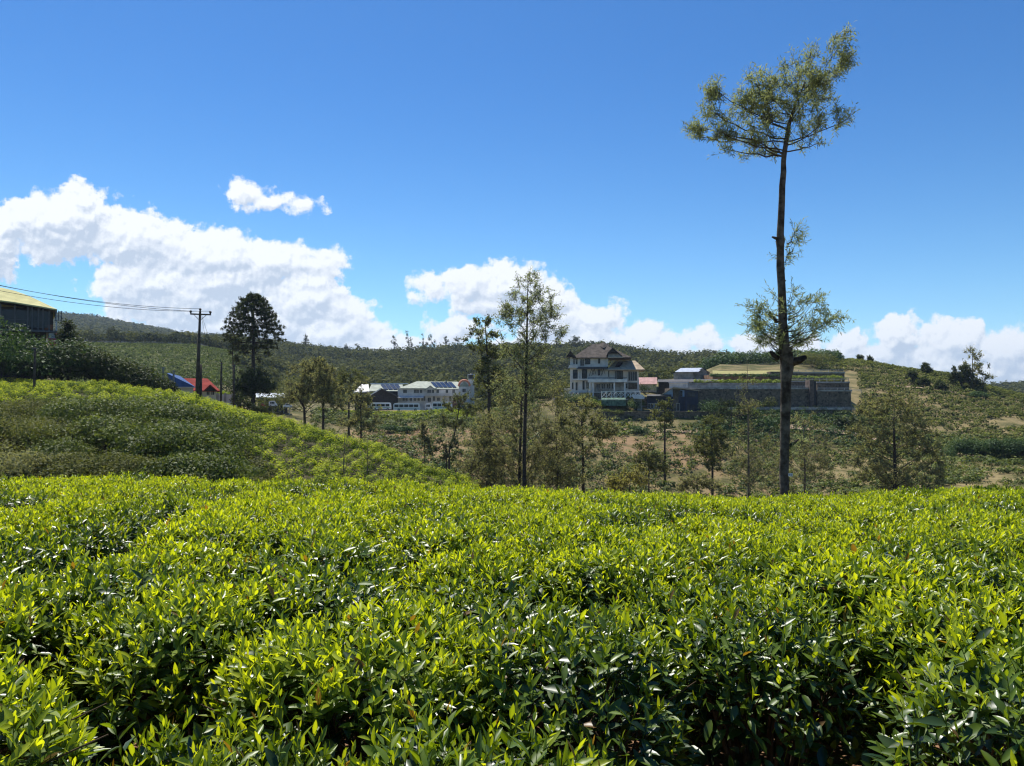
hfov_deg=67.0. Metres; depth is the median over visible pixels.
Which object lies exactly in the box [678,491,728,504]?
tea bush
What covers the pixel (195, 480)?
tea bush
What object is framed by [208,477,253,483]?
tea bush
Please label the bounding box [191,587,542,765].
tea bush
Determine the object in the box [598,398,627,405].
net house
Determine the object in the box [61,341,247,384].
distant tea field
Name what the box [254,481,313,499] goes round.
tea bush
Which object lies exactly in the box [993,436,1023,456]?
hedge bush
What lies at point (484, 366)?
gum tree
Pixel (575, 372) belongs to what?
window
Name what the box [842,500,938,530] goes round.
tea bush
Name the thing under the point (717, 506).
tea bush
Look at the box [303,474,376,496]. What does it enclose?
tea bush
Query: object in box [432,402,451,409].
parked bus
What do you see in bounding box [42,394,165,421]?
wild shrub
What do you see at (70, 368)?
hedge tree
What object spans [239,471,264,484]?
wild shrub
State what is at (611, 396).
white fence
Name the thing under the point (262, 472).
wild shrub
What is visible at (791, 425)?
dirt path
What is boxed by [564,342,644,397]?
hotel house
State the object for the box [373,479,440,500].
tea bush
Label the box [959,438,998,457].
hedge bush
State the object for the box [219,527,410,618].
tea bush
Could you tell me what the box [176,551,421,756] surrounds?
tea bush
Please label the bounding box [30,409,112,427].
wild shrub
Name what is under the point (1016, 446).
hedge bush
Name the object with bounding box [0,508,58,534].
tea bush
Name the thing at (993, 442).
hedge bush
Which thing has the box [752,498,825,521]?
tea bush
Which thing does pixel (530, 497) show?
tea bush
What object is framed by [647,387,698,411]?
navy building
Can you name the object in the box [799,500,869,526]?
tea bush
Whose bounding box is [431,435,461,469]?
slope tree
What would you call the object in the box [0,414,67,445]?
wild shrub
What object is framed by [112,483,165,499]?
tea bush
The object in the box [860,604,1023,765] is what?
tea bush
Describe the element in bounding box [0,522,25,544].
tea bush
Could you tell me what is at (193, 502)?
tea bush
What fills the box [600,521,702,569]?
tea bush
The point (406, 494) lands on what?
tea bush
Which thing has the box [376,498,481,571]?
tea bush
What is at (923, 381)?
ridge tree
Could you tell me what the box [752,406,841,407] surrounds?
terrace plants
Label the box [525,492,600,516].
tea bush
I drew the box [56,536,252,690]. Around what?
tea bush
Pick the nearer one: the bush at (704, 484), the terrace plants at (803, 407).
the bush at (704, 484)
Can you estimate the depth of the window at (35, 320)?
103.93 m
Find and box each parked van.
[269,401,277,406]
[425,403,431,409]
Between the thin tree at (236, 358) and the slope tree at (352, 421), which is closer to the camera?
the slope tree at (352, 421)
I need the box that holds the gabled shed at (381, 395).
[368,388,398,410]
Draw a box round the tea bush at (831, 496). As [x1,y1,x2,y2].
[798,490,846,501]
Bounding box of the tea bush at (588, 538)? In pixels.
[502,513,634,606]
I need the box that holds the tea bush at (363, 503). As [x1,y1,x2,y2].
[289,493,386,515]
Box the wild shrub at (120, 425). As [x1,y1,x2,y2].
[71,412,219,455]
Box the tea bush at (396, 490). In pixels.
[374,485,426,497]
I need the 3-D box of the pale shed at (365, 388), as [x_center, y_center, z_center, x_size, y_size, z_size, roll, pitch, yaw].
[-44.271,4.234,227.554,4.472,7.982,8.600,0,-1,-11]
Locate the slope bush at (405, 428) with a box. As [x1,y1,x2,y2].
[397,425,412,432]
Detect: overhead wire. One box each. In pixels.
[0,285,182,310]
[3,286,196,308]
[3,291,165,310]
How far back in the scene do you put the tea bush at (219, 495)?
10.72 m
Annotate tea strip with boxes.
[319,408,475,418]
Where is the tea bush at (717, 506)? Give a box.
[681,496,758,521]
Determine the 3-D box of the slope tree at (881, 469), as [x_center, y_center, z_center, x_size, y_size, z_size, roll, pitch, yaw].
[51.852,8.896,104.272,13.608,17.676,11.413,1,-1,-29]
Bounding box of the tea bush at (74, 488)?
[31,483,109,492]
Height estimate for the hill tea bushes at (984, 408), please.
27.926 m
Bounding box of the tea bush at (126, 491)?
[59,483,151,502]
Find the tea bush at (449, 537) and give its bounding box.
[383,513,515,582]
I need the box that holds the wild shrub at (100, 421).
[19,405,151,450]
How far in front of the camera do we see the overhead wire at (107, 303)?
78.73 m
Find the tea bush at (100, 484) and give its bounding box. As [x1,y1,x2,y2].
[55,478,120,490]
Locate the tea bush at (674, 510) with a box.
[635,497,723,526]
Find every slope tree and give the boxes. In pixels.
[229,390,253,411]
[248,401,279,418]
[279,359,334,425]
[308,356,348,432]
[331,367,368,435]
[335,434,351,477]
[336,378,382,449]
[364,443,372,477]
[417,419,435,466]
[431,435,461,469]
[433,390,478,472]
[552,387,621,492]
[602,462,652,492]
[629,441,671,493]
[647,396,678,480]
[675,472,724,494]
[682,414,737,496]
[714,398,752,424]
[718,371,779,497]
[767,411,838,494]
[840,384,949,491]
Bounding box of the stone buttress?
[805,380,815,407]
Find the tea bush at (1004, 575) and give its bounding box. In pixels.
[946,548,1023,695]
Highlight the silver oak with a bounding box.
[680,20,860,495]
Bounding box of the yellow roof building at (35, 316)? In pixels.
[0,288,61,380]
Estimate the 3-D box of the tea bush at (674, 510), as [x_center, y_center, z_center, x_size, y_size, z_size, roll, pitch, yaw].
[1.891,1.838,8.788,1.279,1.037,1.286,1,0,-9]
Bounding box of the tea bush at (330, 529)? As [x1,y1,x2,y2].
[232,515,396,576]
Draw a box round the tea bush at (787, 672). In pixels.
[623,576,906,765]
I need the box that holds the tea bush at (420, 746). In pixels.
[333,689,636,765]
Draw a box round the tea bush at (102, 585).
[2,548,217,765]
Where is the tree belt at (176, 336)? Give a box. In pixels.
[56,329,229,348]
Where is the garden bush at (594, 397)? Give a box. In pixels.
[572,393,598,400]
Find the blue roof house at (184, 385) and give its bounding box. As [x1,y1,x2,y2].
[167,373,194,393]
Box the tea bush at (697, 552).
[633,523,777,603]
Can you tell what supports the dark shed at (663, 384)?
on the ground at (802, 367)
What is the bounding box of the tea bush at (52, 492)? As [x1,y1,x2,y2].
[4,483,80,502]
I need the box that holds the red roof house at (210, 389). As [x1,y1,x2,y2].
[184,378,219,400]
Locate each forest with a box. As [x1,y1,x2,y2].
[53,311,247,343]
[212,332,779,403]
[987,380,1023,392]
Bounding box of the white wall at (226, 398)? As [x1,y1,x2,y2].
[216,393,236,405]
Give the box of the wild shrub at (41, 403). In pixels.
[1,394,65,419]
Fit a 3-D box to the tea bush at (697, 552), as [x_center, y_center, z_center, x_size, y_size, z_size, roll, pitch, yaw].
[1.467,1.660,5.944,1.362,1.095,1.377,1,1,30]
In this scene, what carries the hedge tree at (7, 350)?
on the ground at (802, 367)
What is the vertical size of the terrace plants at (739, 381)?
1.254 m
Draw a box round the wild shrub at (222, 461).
[157,450,261,481]
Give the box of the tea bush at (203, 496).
[142,485,220,504]
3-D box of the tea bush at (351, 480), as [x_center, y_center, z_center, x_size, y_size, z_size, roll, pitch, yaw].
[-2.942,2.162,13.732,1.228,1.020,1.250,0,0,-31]
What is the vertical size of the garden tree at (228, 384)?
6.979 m
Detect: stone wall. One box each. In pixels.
[598,412,758,418]
[665,388,808,411]
[688,383,780,387]
[703,374,769,382]
[725,408,850,416]
[767,371,779,382]
[791,381,804,387]
[792,372,844,381]
[816,382,849,389]
[816,390,851,407]
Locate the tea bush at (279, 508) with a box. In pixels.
[185,495,290,523]
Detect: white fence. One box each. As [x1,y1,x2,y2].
[556,391,578,398]
[601,391,640,397]
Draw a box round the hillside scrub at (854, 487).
[309,399,1023,499]
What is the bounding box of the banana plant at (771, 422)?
[751,415,779,427]
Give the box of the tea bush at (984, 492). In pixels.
[931,485,1004,499]
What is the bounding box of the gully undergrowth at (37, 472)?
[0,467,105,478]
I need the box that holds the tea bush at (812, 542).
[750,525,883,622]
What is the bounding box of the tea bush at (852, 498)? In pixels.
[824,492,878,504]
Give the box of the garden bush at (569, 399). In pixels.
[560,393,576,404]
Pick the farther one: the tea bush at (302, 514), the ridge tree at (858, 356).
the ridge tree at (858, 356)
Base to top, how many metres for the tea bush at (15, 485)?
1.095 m
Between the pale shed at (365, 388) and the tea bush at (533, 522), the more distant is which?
the pale shed at (365, 388)
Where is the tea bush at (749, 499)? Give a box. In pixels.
[732,493,782,504]
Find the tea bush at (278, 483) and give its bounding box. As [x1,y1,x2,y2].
[263,478,316,493]
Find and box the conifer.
[52,318,86,379]
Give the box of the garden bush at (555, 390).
[543,381,569,398]
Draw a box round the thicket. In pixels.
[695,347,844,369]
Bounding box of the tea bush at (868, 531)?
[815,514,929,557]
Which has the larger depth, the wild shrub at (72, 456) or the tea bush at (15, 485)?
the wild shrub at (72, 456)
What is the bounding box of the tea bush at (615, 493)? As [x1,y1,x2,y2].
[593,487,641,498]
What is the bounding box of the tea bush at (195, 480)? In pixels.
[152,474,210,484]
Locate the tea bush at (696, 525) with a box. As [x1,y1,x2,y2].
[664,510,770,535]
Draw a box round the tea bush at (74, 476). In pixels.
[41,474,91,481]
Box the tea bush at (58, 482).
[20,475,78,484]
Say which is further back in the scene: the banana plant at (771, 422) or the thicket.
the thicket
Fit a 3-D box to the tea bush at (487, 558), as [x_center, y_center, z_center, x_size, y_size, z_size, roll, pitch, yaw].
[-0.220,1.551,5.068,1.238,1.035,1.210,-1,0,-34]
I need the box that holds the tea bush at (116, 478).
[71,472,138,486]
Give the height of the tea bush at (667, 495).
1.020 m
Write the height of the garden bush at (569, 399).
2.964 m
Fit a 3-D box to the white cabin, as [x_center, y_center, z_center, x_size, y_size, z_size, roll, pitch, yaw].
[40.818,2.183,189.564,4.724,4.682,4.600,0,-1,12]
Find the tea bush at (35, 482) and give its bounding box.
[0,475,59,488]
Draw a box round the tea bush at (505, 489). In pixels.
[494,485,539,494]
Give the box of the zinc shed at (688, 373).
[674,367,709,378]
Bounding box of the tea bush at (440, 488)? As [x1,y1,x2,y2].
[426,480,471,494]
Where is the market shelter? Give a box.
[256,393,289,414]
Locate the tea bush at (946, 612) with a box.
[837,568,1023,765]
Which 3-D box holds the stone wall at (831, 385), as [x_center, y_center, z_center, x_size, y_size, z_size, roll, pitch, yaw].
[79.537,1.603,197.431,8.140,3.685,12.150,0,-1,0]
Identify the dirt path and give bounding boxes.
[612,428,757,441]
[790,424,1010,459]
[881,383,1021,422]
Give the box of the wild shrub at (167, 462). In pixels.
[134,449,237,482]
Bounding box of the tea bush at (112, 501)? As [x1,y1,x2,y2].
[47,491,140,512]
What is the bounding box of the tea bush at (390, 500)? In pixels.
[375,489,445,511]
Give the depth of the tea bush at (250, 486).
12.59 m
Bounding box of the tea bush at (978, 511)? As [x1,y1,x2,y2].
[943,504,1023,520]
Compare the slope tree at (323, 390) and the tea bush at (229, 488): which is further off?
the slope tree at (323, 390)
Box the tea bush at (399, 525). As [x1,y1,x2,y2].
[376,507,501,570]
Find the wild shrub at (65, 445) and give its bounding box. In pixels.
[22,432,143,458]
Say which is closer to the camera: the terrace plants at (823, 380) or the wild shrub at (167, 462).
the wild shrub at (167, 462)
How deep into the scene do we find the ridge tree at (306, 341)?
700.67 m
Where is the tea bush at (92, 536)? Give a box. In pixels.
[0,505,145,580]
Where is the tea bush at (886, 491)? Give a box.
[859,488,899,495]
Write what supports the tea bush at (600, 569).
on the ground at (802, 367)
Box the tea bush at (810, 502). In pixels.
[797,494,842,511]
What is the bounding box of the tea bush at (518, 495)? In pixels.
[506,486,567,502]
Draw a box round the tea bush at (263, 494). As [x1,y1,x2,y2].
[215,488,295,504]
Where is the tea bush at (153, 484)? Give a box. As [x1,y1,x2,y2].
[120,478,175,493]
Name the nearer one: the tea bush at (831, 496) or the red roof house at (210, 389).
the tea bush at (831, 496)
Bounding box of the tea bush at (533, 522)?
[482,510,588,579]
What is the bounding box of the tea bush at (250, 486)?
[206,476,259,491]
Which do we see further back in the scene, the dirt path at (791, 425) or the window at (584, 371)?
the window at (584, 371)
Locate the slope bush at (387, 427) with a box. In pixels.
[378,424,400,431]
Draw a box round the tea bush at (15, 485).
[0,478,34,494]
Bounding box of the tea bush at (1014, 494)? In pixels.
[991,487,1023,502]
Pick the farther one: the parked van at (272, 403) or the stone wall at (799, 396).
the stone wall at (799, 396)
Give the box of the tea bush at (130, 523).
[48,501,168,555]
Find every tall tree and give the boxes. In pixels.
[448,409,515,487]
[463,348,586,489]
[476,267,569,488]
[516,404,596,489]
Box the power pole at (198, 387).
[189,308,211,402]
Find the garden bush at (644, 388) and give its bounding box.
[639,384,654,394]
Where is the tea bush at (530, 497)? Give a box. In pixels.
[517,488,590,507]
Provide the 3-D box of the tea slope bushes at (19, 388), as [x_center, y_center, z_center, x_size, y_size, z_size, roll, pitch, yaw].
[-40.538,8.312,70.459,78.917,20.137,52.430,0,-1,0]
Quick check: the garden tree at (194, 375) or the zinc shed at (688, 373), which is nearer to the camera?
the garden tree at (194, 375)
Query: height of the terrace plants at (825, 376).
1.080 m
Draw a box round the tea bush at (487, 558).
[394,534,576,619]
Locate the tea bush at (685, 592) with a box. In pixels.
[584,564,804,765]
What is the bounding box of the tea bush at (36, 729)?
[0,645,110,765]
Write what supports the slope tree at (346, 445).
on the ground at (802, 367)
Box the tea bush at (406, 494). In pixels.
[376,485,446,504]
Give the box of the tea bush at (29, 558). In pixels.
[0,524,99,584]
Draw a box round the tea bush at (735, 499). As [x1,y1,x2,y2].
[699,497,751,506]
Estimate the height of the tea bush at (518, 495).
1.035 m
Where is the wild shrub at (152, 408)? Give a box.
[111,389,239,425]
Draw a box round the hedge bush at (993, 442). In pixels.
[976,437,1009,457]
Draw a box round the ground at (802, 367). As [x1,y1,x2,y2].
[0,335,1023,765]
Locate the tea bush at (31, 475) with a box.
[0,473,48,481]
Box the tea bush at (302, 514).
[260,503,391,543]
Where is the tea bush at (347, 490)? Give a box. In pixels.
[299,486,363,501]
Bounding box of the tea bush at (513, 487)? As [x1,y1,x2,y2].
[491,484,526,490]
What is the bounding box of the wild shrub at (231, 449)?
[157,436,251,467]
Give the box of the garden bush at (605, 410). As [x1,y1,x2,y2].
[600,409,613,414]
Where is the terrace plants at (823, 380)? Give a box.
[791,378,842,381]
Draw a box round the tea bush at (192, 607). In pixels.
[33,561,335,765]
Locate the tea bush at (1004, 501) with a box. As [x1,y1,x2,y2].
[977,495,1021,511]
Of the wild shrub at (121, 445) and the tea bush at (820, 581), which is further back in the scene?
the wild shrub at (121, 445)
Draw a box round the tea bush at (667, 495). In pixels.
[648,490,701,500]
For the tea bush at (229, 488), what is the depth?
11.66 m
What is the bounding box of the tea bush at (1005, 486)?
[984,482,1022,490]
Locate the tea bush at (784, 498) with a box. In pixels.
[754,492,827,506]
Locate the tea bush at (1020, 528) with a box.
[996,522,1023,557]
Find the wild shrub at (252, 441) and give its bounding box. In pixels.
[189,417,264,451]
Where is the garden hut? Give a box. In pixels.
[631,394,644,410]
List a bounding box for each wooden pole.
[32,347,37,394]
[219,362,222,401]
[232,364,235,409]
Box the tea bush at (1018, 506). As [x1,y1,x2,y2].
[970,491,1023,514]
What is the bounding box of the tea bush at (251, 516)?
[151,499,273,545]
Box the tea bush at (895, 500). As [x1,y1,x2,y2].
[862,490,935,509]
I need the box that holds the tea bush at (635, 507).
[594,495,668,516]
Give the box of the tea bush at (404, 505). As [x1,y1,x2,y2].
[372,493,464,520]
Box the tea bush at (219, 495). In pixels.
[158,480,232,500]
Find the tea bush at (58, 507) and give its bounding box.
[0,498,108,525]
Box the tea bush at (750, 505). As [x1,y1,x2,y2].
[723,498,783,509]
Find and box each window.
[1,309,13,325]
[15,310,26,326]
[29,310,30,326]
[33,311,37,326]
[39,311,41,327]
[44,311,47,327]
[573,370,577,378]
[582,369,586,378]
[616,371,622,378]
[628,371,636,380]
[687,392,695,396]
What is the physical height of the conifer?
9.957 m
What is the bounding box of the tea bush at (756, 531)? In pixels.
[700,514,818,575]
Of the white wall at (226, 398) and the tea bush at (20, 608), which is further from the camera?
the white wall at (226, 398)
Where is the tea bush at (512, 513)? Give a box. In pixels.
[480,505,576,528]
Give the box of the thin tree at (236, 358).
[226,336,242,381]
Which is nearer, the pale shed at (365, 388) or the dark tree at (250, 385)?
the dark tree at (250, 385)
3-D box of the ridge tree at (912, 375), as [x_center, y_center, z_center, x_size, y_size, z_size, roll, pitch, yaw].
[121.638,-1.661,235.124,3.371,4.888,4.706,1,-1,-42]
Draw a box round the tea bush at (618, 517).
[573,503,684,532]
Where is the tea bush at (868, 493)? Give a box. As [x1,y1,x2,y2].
[846,489,901,498]
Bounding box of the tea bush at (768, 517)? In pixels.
[715,498,811,527]
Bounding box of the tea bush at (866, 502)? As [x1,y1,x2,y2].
[830,498,902,512]
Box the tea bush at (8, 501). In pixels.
[0,488,55,511]
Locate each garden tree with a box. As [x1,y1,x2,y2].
[159,369,213,383]
[166,370,212,382]
[207,376,243,396]
[245,383,312,414]
[273,373,312,409]
[299,391,373,407]
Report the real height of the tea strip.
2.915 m
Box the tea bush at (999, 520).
[912,508,1023,534]
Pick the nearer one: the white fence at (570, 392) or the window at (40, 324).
the window at (40, 324)
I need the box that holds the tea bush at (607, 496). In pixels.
[571,489,612,501]
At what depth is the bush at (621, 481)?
91.47 m
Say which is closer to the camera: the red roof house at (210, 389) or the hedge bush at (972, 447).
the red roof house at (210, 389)
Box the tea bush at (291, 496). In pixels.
[234,487,303,505]
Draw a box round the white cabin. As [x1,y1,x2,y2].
[669,382,688,387]
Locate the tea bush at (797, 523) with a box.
[763,511,863,536]
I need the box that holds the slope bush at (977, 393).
[967,391,988,397]
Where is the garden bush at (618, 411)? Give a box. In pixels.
[612,408,626,413]
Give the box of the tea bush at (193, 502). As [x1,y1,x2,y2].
[138,494,211,512]
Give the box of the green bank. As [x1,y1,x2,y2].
[693,407,866,444]
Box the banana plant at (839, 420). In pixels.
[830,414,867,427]
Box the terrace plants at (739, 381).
[693,378,780,382]
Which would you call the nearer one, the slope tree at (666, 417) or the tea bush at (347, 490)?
the tea bush at (347, 490)
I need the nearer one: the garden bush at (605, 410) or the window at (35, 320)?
the window at (35, 320)
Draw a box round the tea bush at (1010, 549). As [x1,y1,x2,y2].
[999,546,1023,580]
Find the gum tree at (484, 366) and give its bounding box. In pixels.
[459,314,513,487]
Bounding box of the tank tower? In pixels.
[468,374,474,404]
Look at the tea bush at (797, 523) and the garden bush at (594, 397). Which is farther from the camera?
the garden bush at (594, 397)
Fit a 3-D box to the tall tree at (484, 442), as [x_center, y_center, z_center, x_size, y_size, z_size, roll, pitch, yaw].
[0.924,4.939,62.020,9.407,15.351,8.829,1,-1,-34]
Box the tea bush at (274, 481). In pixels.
[257,475,316,490]
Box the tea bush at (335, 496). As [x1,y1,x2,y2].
[303,489,381,504]
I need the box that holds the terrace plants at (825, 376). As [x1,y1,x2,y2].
[792,375,842,378]
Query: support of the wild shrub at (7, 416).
on the ground at (802, 367)
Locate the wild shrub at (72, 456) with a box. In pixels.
[5,450,95,475]
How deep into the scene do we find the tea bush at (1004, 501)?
9.84 m
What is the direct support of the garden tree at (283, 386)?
on the ground at (802, 367)
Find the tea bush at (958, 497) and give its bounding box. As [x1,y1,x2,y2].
[928,488,998,507]
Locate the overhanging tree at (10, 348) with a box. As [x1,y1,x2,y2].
[0,316,39,382]
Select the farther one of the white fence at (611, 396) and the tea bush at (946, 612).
the white fence at (611, 396)
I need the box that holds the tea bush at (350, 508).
[286,498,391,532]
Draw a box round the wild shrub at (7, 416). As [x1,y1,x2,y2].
[0,409,34,439]
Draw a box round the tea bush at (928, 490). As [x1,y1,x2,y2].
[907,485,951,495]
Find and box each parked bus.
[371,402,390,409]
[393,403,419,410]
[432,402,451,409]
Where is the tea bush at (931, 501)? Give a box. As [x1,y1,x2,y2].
[898,494,970,513]
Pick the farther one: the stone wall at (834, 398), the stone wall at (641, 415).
the stone wall at (834, 398)
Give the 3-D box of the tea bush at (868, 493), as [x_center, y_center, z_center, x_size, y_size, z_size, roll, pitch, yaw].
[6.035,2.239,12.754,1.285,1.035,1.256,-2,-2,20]
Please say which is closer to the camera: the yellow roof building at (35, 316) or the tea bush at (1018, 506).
the tea bush at (1018, 506)
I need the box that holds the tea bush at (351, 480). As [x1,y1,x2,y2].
[318,475,374,491]
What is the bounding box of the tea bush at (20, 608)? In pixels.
[0,565,112,765]
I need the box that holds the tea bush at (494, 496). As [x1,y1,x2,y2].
[445,488,519,507]
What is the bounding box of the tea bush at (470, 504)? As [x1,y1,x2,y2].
[448,495,524,514]
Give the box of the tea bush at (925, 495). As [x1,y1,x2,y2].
[890,485,947,499]
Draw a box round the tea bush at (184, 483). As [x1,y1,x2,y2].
[127,476,196,487]
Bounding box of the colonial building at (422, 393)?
[369,380,458,409]
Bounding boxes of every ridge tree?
[107,326,121,341]
[303,334,309,345]
[391,335,397,349]
[405,330,412,347]
[428,335,435,350]
[568,335,584,346]
[856,354,864,359]
[903,370,918,382]
[914,376,930,386]
[919,361,933,372]
[933,379,951,389]
[947,362,987,389]
[956,346,997,381]
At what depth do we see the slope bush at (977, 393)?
220.45 m
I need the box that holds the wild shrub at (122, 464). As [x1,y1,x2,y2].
[88,454,172,476]
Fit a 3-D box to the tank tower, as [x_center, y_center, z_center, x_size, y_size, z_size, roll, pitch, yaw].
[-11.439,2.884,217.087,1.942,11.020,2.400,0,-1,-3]
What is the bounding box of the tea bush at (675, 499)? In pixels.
[630,495,690,506]
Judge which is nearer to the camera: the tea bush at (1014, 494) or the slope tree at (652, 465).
the tea bush at (1014, 494)
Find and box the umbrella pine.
[220,291,286,410]
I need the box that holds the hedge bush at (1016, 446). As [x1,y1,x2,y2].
[990,438,1023,458]
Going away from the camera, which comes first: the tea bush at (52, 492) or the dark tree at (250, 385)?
the tea bush at (52, 492)
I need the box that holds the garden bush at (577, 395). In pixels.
[566,394,586,405]
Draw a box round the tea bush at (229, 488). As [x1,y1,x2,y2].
[178,478,246,497]
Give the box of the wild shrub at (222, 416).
[148,404,261,431]
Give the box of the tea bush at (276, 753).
[70,702,367,765]
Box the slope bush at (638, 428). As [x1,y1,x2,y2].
[630,426,651,431]
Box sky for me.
[0,0,1023,383]
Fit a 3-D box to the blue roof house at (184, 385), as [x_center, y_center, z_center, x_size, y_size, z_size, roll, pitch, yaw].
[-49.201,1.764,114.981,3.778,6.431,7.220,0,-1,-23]
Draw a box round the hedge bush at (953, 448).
[937,437,980,456]
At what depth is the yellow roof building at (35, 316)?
104.34 m
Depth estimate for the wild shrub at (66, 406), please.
53.86 m
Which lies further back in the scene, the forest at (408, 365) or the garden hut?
the forest at (408, 365)
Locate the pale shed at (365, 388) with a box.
[354,384,368,409]
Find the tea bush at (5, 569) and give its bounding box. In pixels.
[0,555,45,649]
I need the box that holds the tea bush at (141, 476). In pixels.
[91,466,156,481]
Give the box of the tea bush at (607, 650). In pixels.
[413,596,703,765]
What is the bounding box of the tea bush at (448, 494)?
[439,484,506,501]
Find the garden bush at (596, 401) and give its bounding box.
[590,399,603,407]
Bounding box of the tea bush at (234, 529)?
[129,509,280,563]
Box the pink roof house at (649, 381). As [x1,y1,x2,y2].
[639,377,656,391]
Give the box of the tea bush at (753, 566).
[693,537,860,711]
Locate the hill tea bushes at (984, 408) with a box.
[814,358,1023,457]
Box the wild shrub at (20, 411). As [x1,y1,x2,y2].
[0,403,87,423]
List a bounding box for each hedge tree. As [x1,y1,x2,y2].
[0,320,59,379]
[0,334,29,374]
[0,345,59,379]
[10,341,110,381]
[15,336,100,380]
[36,347,120,383]
[75,343,135,380]
[85,355,156,382]
[106,359,168,386]
[114,370,160,387]
[120,375,179,391]
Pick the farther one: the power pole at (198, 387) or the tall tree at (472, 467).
the power pole at (198, 387)
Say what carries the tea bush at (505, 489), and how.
on the ground at (802, 367)
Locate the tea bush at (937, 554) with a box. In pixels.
[821,532,1016,676]
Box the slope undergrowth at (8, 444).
[0,408,306,484]
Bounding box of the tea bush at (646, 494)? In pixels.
[612,491,667,503]
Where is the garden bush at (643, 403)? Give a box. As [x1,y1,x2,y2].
[626,398,645,407]
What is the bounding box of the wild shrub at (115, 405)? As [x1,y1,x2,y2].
[83,383,190,426]
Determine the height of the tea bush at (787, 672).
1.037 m
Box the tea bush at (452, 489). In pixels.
[440,484,490,498]
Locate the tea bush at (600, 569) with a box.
[524,533,710,691]
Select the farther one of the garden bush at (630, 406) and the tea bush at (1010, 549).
the garden bush at (630, 406)
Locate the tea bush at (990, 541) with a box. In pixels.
[874,520,1023,581]
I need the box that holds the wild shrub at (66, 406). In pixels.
[18,393,128,422]
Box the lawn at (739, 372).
[713,371,769,373]
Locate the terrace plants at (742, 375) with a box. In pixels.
[710,373,779,376]
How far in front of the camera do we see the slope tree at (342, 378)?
149.69 m
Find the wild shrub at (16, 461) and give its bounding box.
[0,431,80,479]
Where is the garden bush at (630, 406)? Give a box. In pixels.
[616,398,640,410]
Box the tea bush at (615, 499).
[591,494,640,507]
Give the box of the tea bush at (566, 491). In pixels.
[549,485,583,495]
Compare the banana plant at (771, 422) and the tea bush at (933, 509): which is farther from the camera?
the banana plant at (771, 422)
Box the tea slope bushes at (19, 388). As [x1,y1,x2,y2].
[0,376,492,489]
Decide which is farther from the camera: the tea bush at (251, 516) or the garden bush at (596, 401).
the garden bush at (596, 401)
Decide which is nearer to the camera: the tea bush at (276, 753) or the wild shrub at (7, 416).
the tea bush at (276, 753)
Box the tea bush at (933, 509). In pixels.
[893,497,980,516]
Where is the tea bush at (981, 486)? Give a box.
[970,482,1012,493]
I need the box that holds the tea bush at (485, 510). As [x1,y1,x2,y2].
[465,502,557,519]
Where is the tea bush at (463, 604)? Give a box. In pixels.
[363,560,604,750]
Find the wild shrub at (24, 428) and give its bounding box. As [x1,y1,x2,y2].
[0,415,95,445]
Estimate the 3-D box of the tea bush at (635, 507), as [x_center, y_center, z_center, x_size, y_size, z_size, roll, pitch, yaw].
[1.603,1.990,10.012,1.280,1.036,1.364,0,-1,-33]
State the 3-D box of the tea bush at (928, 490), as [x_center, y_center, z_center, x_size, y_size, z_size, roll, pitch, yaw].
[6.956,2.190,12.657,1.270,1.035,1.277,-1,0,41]
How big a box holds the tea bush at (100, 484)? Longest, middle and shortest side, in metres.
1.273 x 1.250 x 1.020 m
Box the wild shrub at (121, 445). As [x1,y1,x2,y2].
[106,418,233,459]
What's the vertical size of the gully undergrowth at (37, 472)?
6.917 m
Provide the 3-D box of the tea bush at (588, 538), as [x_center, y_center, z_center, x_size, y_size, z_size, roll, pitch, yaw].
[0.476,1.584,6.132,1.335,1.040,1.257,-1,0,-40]
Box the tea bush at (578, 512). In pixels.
[556,502,635,522]
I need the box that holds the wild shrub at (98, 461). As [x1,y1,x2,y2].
[59,452,137,477]
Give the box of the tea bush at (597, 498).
[580,492,623,503]
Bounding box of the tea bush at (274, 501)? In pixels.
[215,493,291,511]
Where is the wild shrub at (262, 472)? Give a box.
[209,465,267,479]
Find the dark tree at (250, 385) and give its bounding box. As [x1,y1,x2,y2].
[228,367,278,405]
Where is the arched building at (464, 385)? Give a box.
[458,379,470,402]
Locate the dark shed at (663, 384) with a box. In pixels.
[657,379,717,393]
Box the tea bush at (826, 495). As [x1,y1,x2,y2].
[807,489,838,497]
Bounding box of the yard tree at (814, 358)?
[801,351,837,366]
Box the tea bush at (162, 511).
[94,490,193,545]
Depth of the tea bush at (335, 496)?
9.85 m
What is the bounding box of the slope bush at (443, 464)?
[434,462,454,470]
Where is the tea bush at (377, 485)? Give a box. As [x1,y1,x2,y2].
[371,476,420,493]
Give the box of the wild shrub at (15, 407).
[0,396,41,419]
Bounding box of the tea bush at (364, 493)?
[316,486,373,499]
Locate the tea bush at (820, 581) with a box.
[736,539,997,762]
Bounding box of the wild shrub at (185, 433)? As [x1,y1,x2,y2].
[113,419,248,460]
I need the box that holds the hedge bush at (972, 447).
[955,436,994,456]
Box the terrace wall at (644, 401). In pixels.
[553,398,646,406]
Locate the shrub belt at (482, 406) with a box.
[455,387,562,411]

